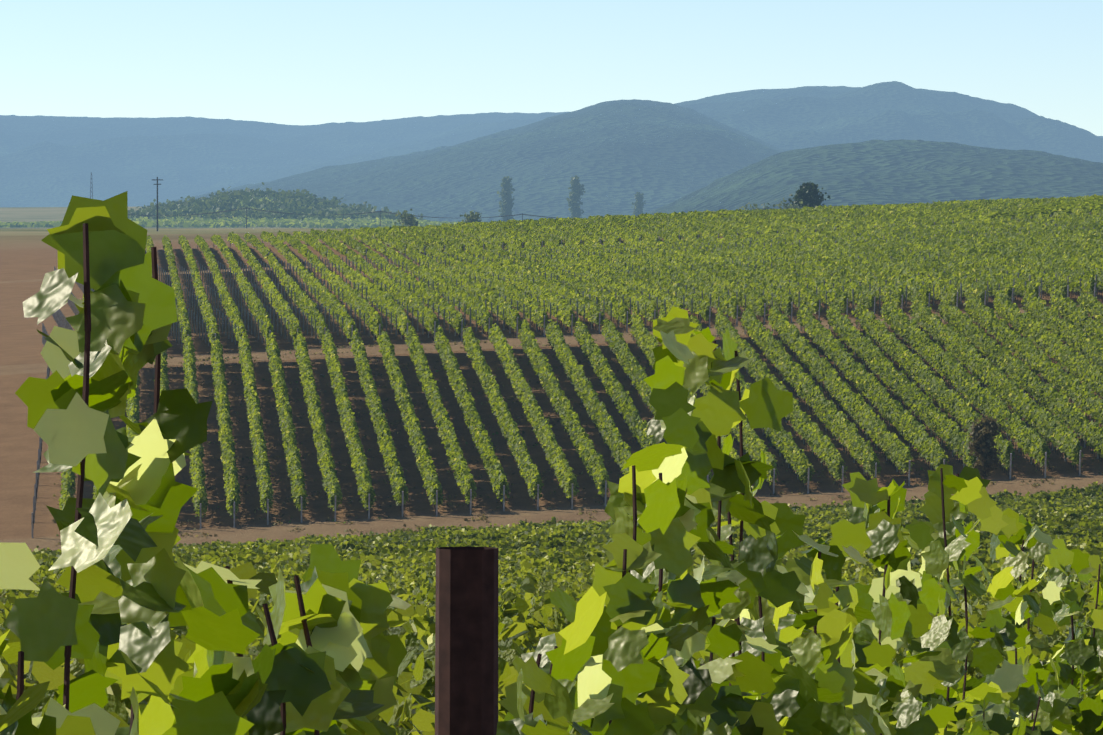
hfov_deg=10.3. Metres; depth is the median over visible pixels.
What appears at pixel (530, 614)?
vine rows
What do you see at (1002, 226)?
vine rows
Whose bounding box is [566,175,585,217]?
poplar tree
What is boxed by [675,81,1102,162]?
mountain
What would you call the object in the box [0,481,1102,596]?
vine rows
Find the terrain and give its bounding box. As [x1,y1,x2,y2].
[0,207,1102,596]
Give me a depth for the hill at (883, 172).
6077.64 m
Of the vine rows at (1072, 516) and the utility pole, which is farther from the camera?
the utility pole
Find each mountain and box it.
[0,112,1102,206]
[146,99,784,221]
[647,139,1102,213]
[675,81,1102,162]
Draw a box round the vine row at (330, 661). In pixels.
[0,191,1102,734]
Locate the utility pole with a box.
[152,177,162,230]
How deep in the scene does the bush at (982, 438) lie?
446.05 m
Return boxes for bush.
[394,209,420,226]
[460,210,481,222]
[739,202,771,209]
[773,197,803,208]
[964,415,1006,478]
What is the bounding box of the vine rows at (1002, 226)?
[93,211,1102,289]
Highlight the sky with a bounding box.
[0,0,1102,135]
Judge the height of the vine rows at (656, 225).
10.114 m
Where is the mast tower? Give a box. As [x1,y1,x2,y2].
[90,174,92,198]
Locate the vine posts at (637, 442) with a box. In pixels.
[31,294,1098,537]
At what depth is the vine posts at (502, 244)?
787.09 m
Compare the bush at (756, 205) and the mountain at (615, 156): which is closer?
the bush at (756, 205)
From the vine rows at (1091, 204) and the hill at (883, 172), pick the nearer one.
the vine rows at (1091, 204)
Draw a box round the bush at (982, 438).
[964,415,1006,478]
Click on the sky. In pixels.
(287, 62)
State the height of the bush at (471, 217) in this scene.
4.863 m
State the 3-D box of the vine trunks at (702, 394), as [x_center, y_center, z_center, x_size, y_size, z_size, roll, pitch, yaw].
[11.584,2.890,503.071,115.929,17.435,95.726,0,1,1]
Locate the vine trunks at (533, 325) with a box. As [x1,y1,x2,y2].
[295,289,1101,342]
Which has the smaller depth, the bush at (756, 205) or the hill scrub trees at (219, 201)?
the bush at (756, 205)
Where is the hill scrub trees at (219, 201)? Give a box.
[128,182,422,220]
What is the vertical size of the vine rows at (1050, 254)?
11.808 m
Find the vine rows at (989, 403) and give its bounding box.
[58,287,1102,518]
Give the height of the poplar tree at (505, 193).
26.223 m
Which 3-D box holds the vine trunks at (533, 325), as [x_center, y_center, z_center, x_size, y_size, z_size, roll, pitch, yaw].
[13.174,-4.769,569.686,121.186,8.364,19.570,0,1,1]
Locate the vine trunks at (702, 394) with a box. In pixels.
[33,313,1102,527]
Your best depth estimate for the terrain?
504.62 m
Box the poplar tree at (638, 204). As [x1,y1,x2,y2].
[631,192,645,215]
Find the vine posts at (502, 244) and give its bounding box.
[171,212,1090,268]
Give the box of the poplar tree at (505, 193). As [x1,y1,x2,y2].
[497,176,514,221]
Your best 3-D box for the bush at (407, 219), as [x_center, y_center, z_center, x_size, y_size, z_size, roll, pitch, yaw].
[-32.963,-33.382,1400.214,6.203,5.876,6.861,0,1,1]
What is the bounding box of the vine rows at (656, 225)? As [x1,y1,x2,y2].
[146,194,1102,263]
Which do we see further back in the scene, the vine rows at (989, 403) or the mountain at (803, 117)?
the mountain at (803, 117)
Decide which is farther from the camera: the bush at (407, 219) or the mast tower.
the mast tower
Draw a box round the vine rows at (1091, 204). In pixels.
[986,195,1102,219]
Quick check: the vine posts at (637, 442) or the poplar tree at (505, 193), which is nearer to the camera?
the vine posts at (637, 442)
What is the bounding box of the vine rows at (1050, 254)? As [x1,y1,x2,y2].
[79,230,1102,346]
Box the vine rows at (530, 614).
[0,552,1102,734]
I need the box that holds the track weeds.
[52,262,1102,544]
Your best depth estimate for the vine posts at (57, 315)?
602.65 m
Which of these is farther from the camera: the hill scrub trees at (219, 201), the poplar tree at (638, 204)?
the hill scrub trees at (219, 201)
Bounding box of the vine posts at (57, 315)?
[42,219,1097,347]
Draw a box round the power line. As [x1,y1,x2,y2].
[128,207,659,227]
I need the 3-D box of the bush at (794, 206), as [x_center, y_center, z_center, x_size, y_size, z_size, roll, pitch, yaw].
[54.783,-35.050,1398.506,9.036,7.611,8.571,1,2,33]
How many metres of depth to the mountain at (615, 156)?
9033.13 m
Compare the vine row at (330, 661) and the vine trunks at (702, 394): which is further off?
the vine trunks at (702, 394)

